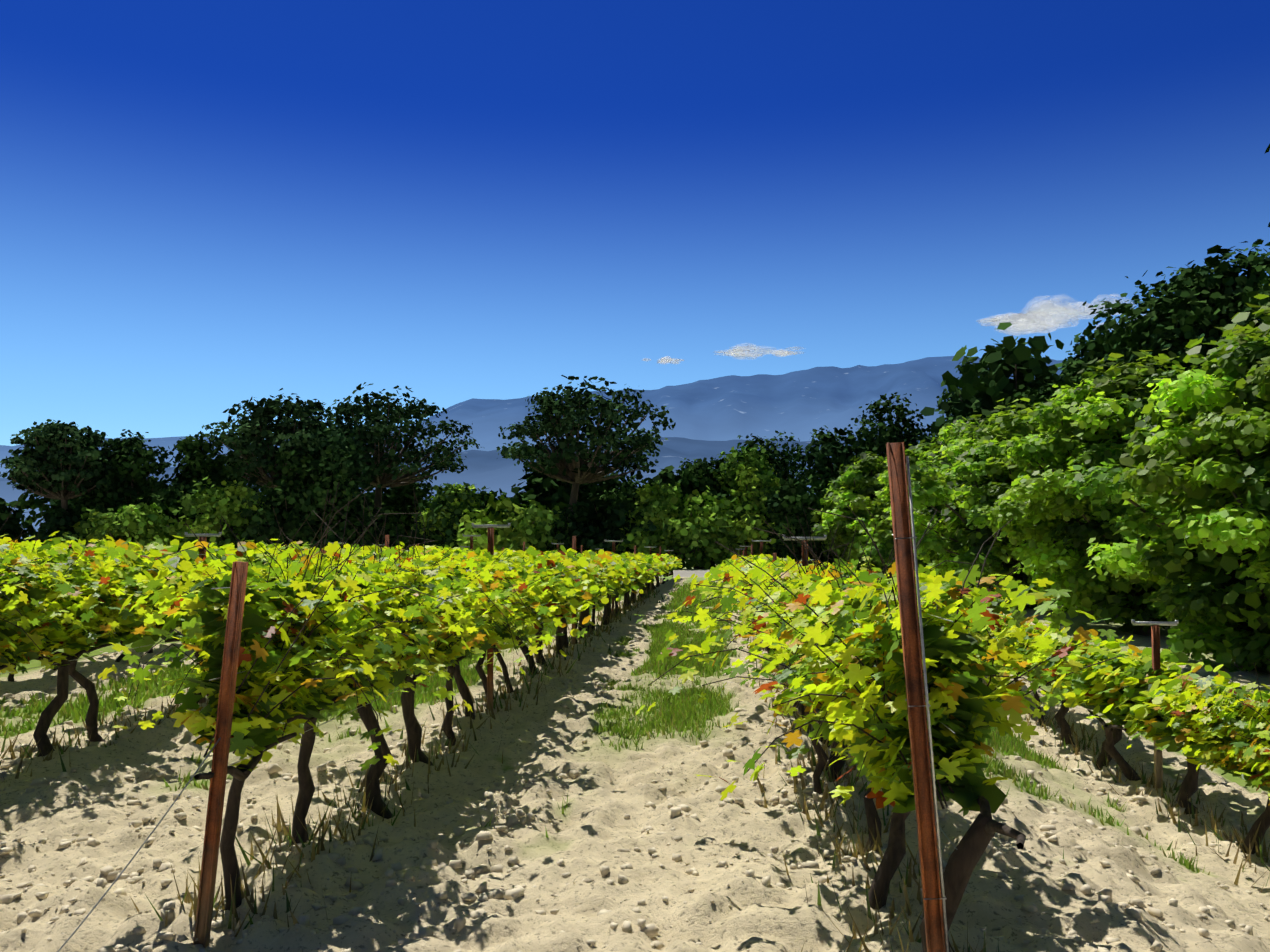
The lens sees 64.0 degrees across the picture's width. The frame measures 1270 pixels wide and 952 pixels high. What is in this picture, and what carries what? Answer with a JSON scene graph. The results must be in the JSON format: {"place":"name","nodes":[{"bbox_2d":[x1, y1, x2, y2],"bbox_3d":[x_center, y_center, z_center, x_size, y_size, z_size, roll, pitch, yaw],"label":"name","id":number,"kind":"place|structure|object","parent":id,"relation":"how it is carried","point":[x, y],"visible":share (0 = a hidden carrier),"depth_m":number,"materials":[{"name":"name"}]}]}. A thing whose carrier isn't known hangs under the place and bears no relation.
{"place":"outdoors","nodes":[
{"label":"outdoors","id":0,"kind":"place"},
{"bbox_2d":[0,532,603,673],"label":"vine wires","id":1,"kind":"object","parent":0,"point":[204,535],"visible":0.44,"depth_m":9.68,"materials":[{"name":"grey metal"}]},
{"bbox_2d":[0,433,935,538],"bbox_3d":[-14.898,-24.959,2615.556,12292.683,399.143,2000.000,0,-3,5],"label":"mountain foothills","id":2,"kind":"structure","parent":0,"point":[493,470],"depth_m":2863.47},
{"bbox_2d":[0,356,1102,477],"bbox_3d":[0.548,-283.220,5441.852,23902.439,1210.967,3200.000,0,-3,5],"label":"mountain ridge","id":3,"kind":"structure","parent":0,"point":[801,405],"depth_m":5956.35,"materials":[{"name":"blue stone"}]},
{"bbox_2d":[0,560,1269,951],"bbox_3d":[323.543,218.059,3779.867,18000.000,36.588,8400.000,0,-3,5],"label":"ground","id":4,"kind":"structure","parent":0,"point":[606,794],"depth_m":5.55,"materials":[{"name":"soil"}]},
{"bbox_2d":[0,498,38,546],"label":"shrub","id":5,"kind":"object","parent":4,"relation":"on","point":[13,527],"depth_m":62.20,"materials":[{"name":"green plant"}]},
{"bbox_2d":[9,493,71,530],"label":"tree","id":6,"kind":"object","parent":4,"relation":"on","point":[33,503],"depth_m":79.73,"materials":[{"name":"green plant"}]},
{"bbox_2d":[0,419,130,516],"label":"pine tree","id":7,"kind":"object","parent":4,"relation":"on","point":[91,441],"depth_m":61.89,"materials":[{"name":"green plant"}]},
{"bbox_2d":[23,505,131,550],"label":"shrub","id":8,"kind":"object","parent":4,"relation":"on","point":[67,521],"depth_m":61.58,"materials":[{"name":"green plant"}]},
{"bbox_2d":[39,467,163,529],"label":"oak tree","id":9,"kind":"object","parent":4,"relation":"on","point":[56,502],"visible":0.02,"depth_m":76.58,"materials":[{"name":"green plant"}]},
{"bbox_2d":[49,496,179,551],"bbox_3d":[-30.576,3.729,60.820,6.948,5.040,7.838,0,-3,5],"label":"shrub","id":10,"kind":"object","parent":4,"relation":"on","point":[130,520],"depth_m":58.96,"materials":[{"name":"green plant"}]},
{"bbox_2d":[68,429,173,515],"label":"oak tree","id":11,"kind":"object","parent":4,"relation":"on","point":[132,449],"depth_m":65.16,"materials":[{"name":"green plant"}]},
{"bbox_2d":[148,432,232,552],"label":"oak tree","id":12,"kind":"object","parent":4,"relation":"on","point":[190,449],"depth_m":64.30,"materials":[{"name":"green plant"}]},
{"bbox_2d":[0,537,405,681],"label":"vine row","id":13,"kind":"object","parent":4,"relation":"on","point":[6,539],"depth_m":12.14,"materials":[{"name":"green plant"}]},
{"bbox_2d":[147,477,263,551],"bbox_3d":[-25.184,3.156,60.745,7.236,6.174,7.811,0,-3,5],"label":"shrub","id":14,"kind":"object","parent":4,"relation":"on","point":[217,504],"depth_m":59.33,"materials":[{"name":"green plant"}]},
{"bbox_2d":[221,462,273,533],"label":"oak tree","id":15,"kind":"object","parent":4,"relation":"on","point":[255,487],"depth_m":76.46,"materials":[{"name":"green plant"}]},
{"bbox_2d":[0,485,564,756],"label":"vine row","id":16,"kind":"object","parent":4,"relation":"on","point":[99,586],"depth_m":7.60,"materials":[{"name":"green plant"}]},
{"bbox_2d":[234,480,341,551],"bbox_3d":[-20.114,3.025,59.743,6.563,5.595,5.486,0,-3,5],"label":"shrub","id":17,"kind":"object","parent":4,"relation":"on","point":[290,522],"depth_m":58.73,"materials":[{"name":"green plant"}]},
{"bbox_2d":[198,388,388,542],"bbox_3d":[-21.917,0.218,65.191,11.506,11.776,11.010,0,-3,5],"label":"pine tree","id":18,"kind":"object","parent":4,"relation":"on","point":[246,442],"depth_m":62.88,"materials":[{"name":"green plant"}]},
{"bbox_2d":[259,421,383,543],"bbox_3d":[-18.807,1.218,62.235,6.842,9.157,7.206,0,-3,5],"label":"oak tree","id":19,"kind":"object","parent":4,"relation":"on","point":[322,478],"depth_m":60.77,"materials":[{"name":"green plant"}]},
{"bbox_2d":[308,496,413,550],"bbox_3d":[-16.788,3.699,61.156,7.282,4.987,6.544,0,-3,5],"label":"shrub","id":20,"kind":"object","parent":4,"relation":"on","point":[392,533],"depth_m":60.54,"materials":[{"name":"green plant"}]},
{"bbox_2d":[51,482,682,910],"bbox_3d":[-0.146,2.105,22.837,2.320,2.316,37.974,0,-3,5],"label":"vine row","id":21,"kind":"object","parent":4,"relation":"on","point":[591,579],"depth_m":5.17,"materials":[{"name":"green plant"}]},
{"bbox_2d":[295,382,479,508],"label":"pine tree","id":22,"kind":"object","parent":4,"relation":"on","point":[375,416],"depth_m":66.57,"materials":[{"name":"green plant"}]},
{"bbox_2d":[352,489,425,549],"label":"tree","id":23,"kind":"object","parent":4,"relation":"on","point":[372,494],"visible":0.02,"depth_m":88.30,"materials":[{"name":"green plant"}]},
{"bbox_2d":[199,535,599,703],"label":"trellis posts","id":24,"kind":"object","parent":4,"relation":"in","point":[386,545],"visible":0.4,"depth_m":14.87,"materials":[{"name":"brown wood"}]},
{"bbox_2d":[364,471,437,548],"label":"oak tree","id":25,"kind":"object","parent":4,"relation":"on","point":[402,498],"depth_m":73.35,"materials":[{"name":"green plant"}]},
{"bbox_2d":[193,528,669,947],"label":"trellis posts","id":26,"kind":"object","parent":4,"relation":"in","point":[207,883],"visible":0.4,"depth_m":4.09,"materials":[{"name":"brown wood"}]},
{"bbox_2d":[57,523,673,951],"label":"trellis wires","id":27,"kind":"object","parent":26,"relation":"attached to","point":[283,741],"visible":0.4,"depth_m":4.04,"materials":[{"name":"grey metal"}]},
{"bbox_2d":[411,483,484,547],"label":"oak tree","id":28,"kind":"object","parent":4,"relation":"on","point":[441,494],"visible":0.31,"depth_m":60.25,"materials":[{"name":"green plant"}]},
{"bbox_2d":[410,482,518,549],"bbox_3d":[-10.081,3.112,61.566,6.928,5.463,7.573,0,-3,5],"label":"shrub","id":29,"kind":"object","parent":4,"relation":"on","point":[435,509],"depth_m":59.89,"materials":[{"name":"green plant"}]},
{"bbox_2d":[450,495,568,552],"bbox_3d":[-7.285,3.649,59.537,6.609,5.112,7.259,0,-3,5],"label":"shrub","id":30,"kind":"object","parent":4,"relation":"on","point":[528,532],"depth_m":57.62,"materials":[{"name":"green plant"}]},
{"bbox_2d":[489,452,610,509],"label":"tree","id":31,"kind":"object","parent":4,"relation":"on","point":[528,478],"depth_m":74.87,"materials":[{"name":"green plant"}]},
{"bbox_2d":[515,477,600,550],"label":"tree","id":32,"kind":"object","parent":4,"relation":"on","point":[560,494],"depth_m":73.17,"materials":[{"name":"green plant"}]},
{"bbox_2d":[496,375,675,529],"bbox_3d":[-3.139,-0.072,64.946,11.705,12.435,11.864,0,-3,5],"label":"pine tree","id":33,"kind":"object","parent":4,"relation":"on","point":[572,411],"depth_m":62.89,"materials":[{"name":"green plant"}]},
{"bbox_2d":[539,496,656,554],"bbox_3d":[-2.323,3.689,60.610,7.971,5.011,7.060,0,-3,5],"label":"shrub","id":34,"kind":"object","parent":4,"relation":"on","point":[607,524],"depth_m":59.23,"materials":[{"name":"green plant"}]},
{"bbox_2d":[577,468,647,541],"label":"oak tree","id":35,"kind":"object","parent":4,"relation":"on","point":[624,490],"depth_m":72.95,"materials":[{"name":"green plant"}]},
{"bbox_2d":[0,635,1269,951],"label":"stones","id":36,"kind":"object","parent":4,"relation":"on","point":[516,891],"visible":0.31,"depth_m":5.14,"materials":[{"name":"beige stone"}]},
{"bbox_2d":[627,480,690,556],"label":"oak tree","id":37,"kind":"object","parent":4,"relation":"on","point":[655,502],"visible":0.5,"depth_m":59.13,"materials":[{"name":"green plant"}]},
{"bbox_2d":[642,465,688,568],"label":"tree","id":38,"kind":"object","parent":4,"relation":"on","point":[664,475],"visible":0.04,"depth_m":83.10,"materials":[{"name":"green plant"}]},
{"bbox_2d":[616,485,746,568],"bbox_3d":[3.165,3.321,59.543,8.376,5.424,8.052,0,-3,5],"label":"shrub","id":39,"kind":"object","parent":4,"relation":"on","point":[697,527],"depth_m":57.69,"materials":[{"name":"green plant"}]},
{"bbox_2d":[672,457,732,568],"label":"oak tree","id":40,"kind":"object","parent":4,"relation":"on","point":[699,474],"depth_m":61.79,"materials":[{"name":"green plant"}]},
{"bbox_2d":[697,483,792,566],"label":"tree","id":41,"kind":"object","parent":4,"relation":"on","point":[748,521],"depth_m":57.96,"materials":[{"name":"green plant"}]},
{"bbox_2d":[709,443,780,547],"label":"oak tree","id":42,"kind":"object","parent":4,"relation":"on","point":[752,468],"depth_m":60.08,"materials":[{"name":"green plant"}]},
{"bbox_2d":[713,430,804,492],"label":"oak tree","id":43,"kind":"object","parent":4,"relation":"on","point":[777,462],"depth_m":75.32,"materials":[{"name":"green plant"}]},
{"bbox_2d":[755,479,820,563],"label":"oak tree","id":44,"kind":"object","parent":4,"relation":"on","point":[790,498],"depth_m":57.43,"materials":[{"name":"green plant"}]},
{"bbox_2d":[797,483,848,564],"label":"tree","id":45,"kind":"object","parent":4,"relation":"on","point":[823,558],"depth_m":58.33,"materials":[{"name":"green plant"}]},
{"bbox_2d":[810,486,855,569],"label":"oak tree","id":46,"kind":"object","parent":4,"relation":"on","point":[816,514],"depth_m":57.27,"materials":[{"name":"green plant"}]},
{"bbox_2d":[788,424,885,493],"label":"oak tree","id":47,"kind":"object","parent":4,"relation":"on","point":[816,459],"depth_m":62.36,"materials":[{"name":"green plant"}]},
{"bbox_2d":[740,442,945,951],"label":"vine posts","id":48,"kind":"object","parent":4,"relation":"on","point":[918,733],"visible":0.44,"depth_m":3.19,"materials":[{"name":"brown wood"}]},
{"bbox_2d":[810,451,892,578],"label":"oak tree","id":49,"kind":"object","parent":4,"relation":"on","point":[845,493],"depth_m":54.81,"materials":[{"name":"green plant"}]},
{"bbox_2d":[632,502,1142,951],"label":"vine row","id":50,"kind":"object","parent":4,"relation":"on","point":[964,701],"depth_m":3.67,"materials":[{"name":"green plant"}]},
{"bbox_2d":[842,392,937,577],"bbox_3d":[16.094,0.757,65.176,7.232,12.154,9.659,0,-3,5],"label":"oak tree","id":51,"kind":"object","parent":4,"relation":"on","point":[905,430],"depth_m":63.82,"materials":[{"name":"green plant"}]},
{"bbox_2d":[849,442,943,576],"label":"oak tree","id":52,"kind":"object","parent":4,"relation":"on","point":[883,533],"depth_m":49.78,"materials":[{"name":"green plant"}]},
{"bbox_2d":[922,424,945,445],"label":"oak tree","id":53,"kind":"object","parent":4,"relation":"on","point":[932,433],"depth_m":64.50,"materials":[{"name":"green plant"}]},
{"bbox_2d":[883,409,1001,587],"bbox_3d":[14.495,1.125,41.843,7.976,7.811,7.836,0,-3,5],"label":"oak tree","id":54,"kind":"object","parent":4,"relation":"on","point":[931,457],"depth_m":41.53,"materials":[{"name":"green plant"}]},
{"bbox_2d":[936,358,1004,426],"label":"pine tree","id":55,"kind":"object","parent":4,"relation":"on","point":[951,396],"depth_m":70.13,"materials":[{"name":"green plant"}]},
{"bbox_2d":[885,398,1076,611],"bbox_3d":[12.586,1.145,34.336,8.141,7.536,8.195,0,-3,5],"label":"oak tree","id":56,"kind":"object","parent":4,"relation":"on","point":[984,463],"depth_m":33.59,"materials":[{"name":"green plant"}]},
{"bbox_2d":[813,560,1162,788],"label":"vine posts","id":57,"kind":"object","parent":4,"relation":"on","point":[1158,759],"visible":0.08,"depth_m":8.23,"materials":[{"name":"brown wood"}]},
{"bbox_2d":[920,322,1063,442],"bbox_3d":[19.504,-0.915,53.281,9.390,13.761,9.392,0,-3,5],"label":"tree","id":58,"kind":"object","parent":4,"relation":"on","point":[995,381],"depth_m":52.41,"materials":[{"name":"green plant"}]},
{"bbox_2d":[944,374,1062,428],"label":"tall oak tree","id":59,"kind":"object","parent":4,"relation":"on","point":[1042,380],"depth_m":49.53,"materials":[{"name":"green plant"}]},
{"bbox_2d":[1016,317,1156,412],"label":"tall oak tree","id":60,"kind":"object","parent":4,"relation":"on","point":[1071,367],"visible":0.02,"depth_m":40.51,"materials":[{"name":"green plant"}]},
{"bbox_2d":[917,598,1269,853],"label":"vine row","id":61,"kind":"object","parent":4,"relation":"on","point":[1169,710],"depth_m":7.80,"materials":[{"name":"green plant"}]},
{"bbox_2d":[978,347,1217,635],"bbox_3d":[12.833,0.580,26.411,7.646,7.489,7.981,0,-3,5],"label":"oak tree","id":62,"kind":"object","parent":4,"relation":"on","point":[1111,400],"depth_m":25.28,"materials":[{"name":"green plant"}]},
{"bbox_2d":[1063,284,1269,673],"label":"oak tree","id":63,"kind":"object","parent":4,"relation":"on","point":[1205,420],"depth_m":17.78,"materials":[{"name":"green plant"}]},
{"bbox_2d":[1070,239,1269,385],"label":"tall oak tree","id":64,"kind":"object","parent":4,"relation":"on","point":[1181,306],"depth_m":30.31,"materials":[{"name":"green plant"}]},
{"bbox_2d":[1204,144,1269,404],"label":"tall oak tree","id":65,"kind":"object","parent":4,"relation":"on","point":[1265,290],"visible":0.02,"depth_m":25.54,"materials":[{"name":"green plant"}]},
{"bbox_2d":[0,580,1269,951],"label":"grass","id":66,"kind":"structure","parent":0,"point":[682,710],"depth_m":8.69,"materials":[{"name":"green plant"}]},
{"bbox_2d":[0,0,1269,445],"label":"sky","id":67,"kind":"structure","parent":0,"point":[208,207],"materials":[{"name":"blue"}]},
{"bbox_2d":[641,356,683,363],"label":"cloud","id":68,"kind":"structure","parent":0,"point":[664,360],"depth_m":9587.57,"materials":[{"name":"white"}]},
{"bbox_2d":[714,343,803,359],"bbox_3d":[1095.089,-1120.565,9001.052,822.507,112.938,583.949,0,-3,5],"label":"cloud","id":69,"kind":"structure","parent":0,"point":[741,352],"depth_m":9043.92,"materials":[{"name":"white"}]},
{"bbox_2d":[736,456,956,951],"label":"vine wires","id":70,"kind":"object","parent":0,"point":[928,705],"visible":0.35,"depth_m":3.18,"materials":[{"name":"grey metal"}]},
{"bbox_2d":[810,559,1257,777],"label":"vine wires","id":71,"kind":"object","parent":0,"point":[1134,622],"visible":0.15,"depth_m":8.26,"materials":[{"name":"grey metal"}]},
{"bbox_2d":[976,294,1137,335],"bbox_3d":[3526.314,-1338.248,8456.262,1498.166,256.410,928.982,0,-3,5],"label":"cloud","id":72,"kind":"structure","parent":0,"point":[1045,317],"depth_m":8381.09,"materials":[{"name":"white"}]}
]}

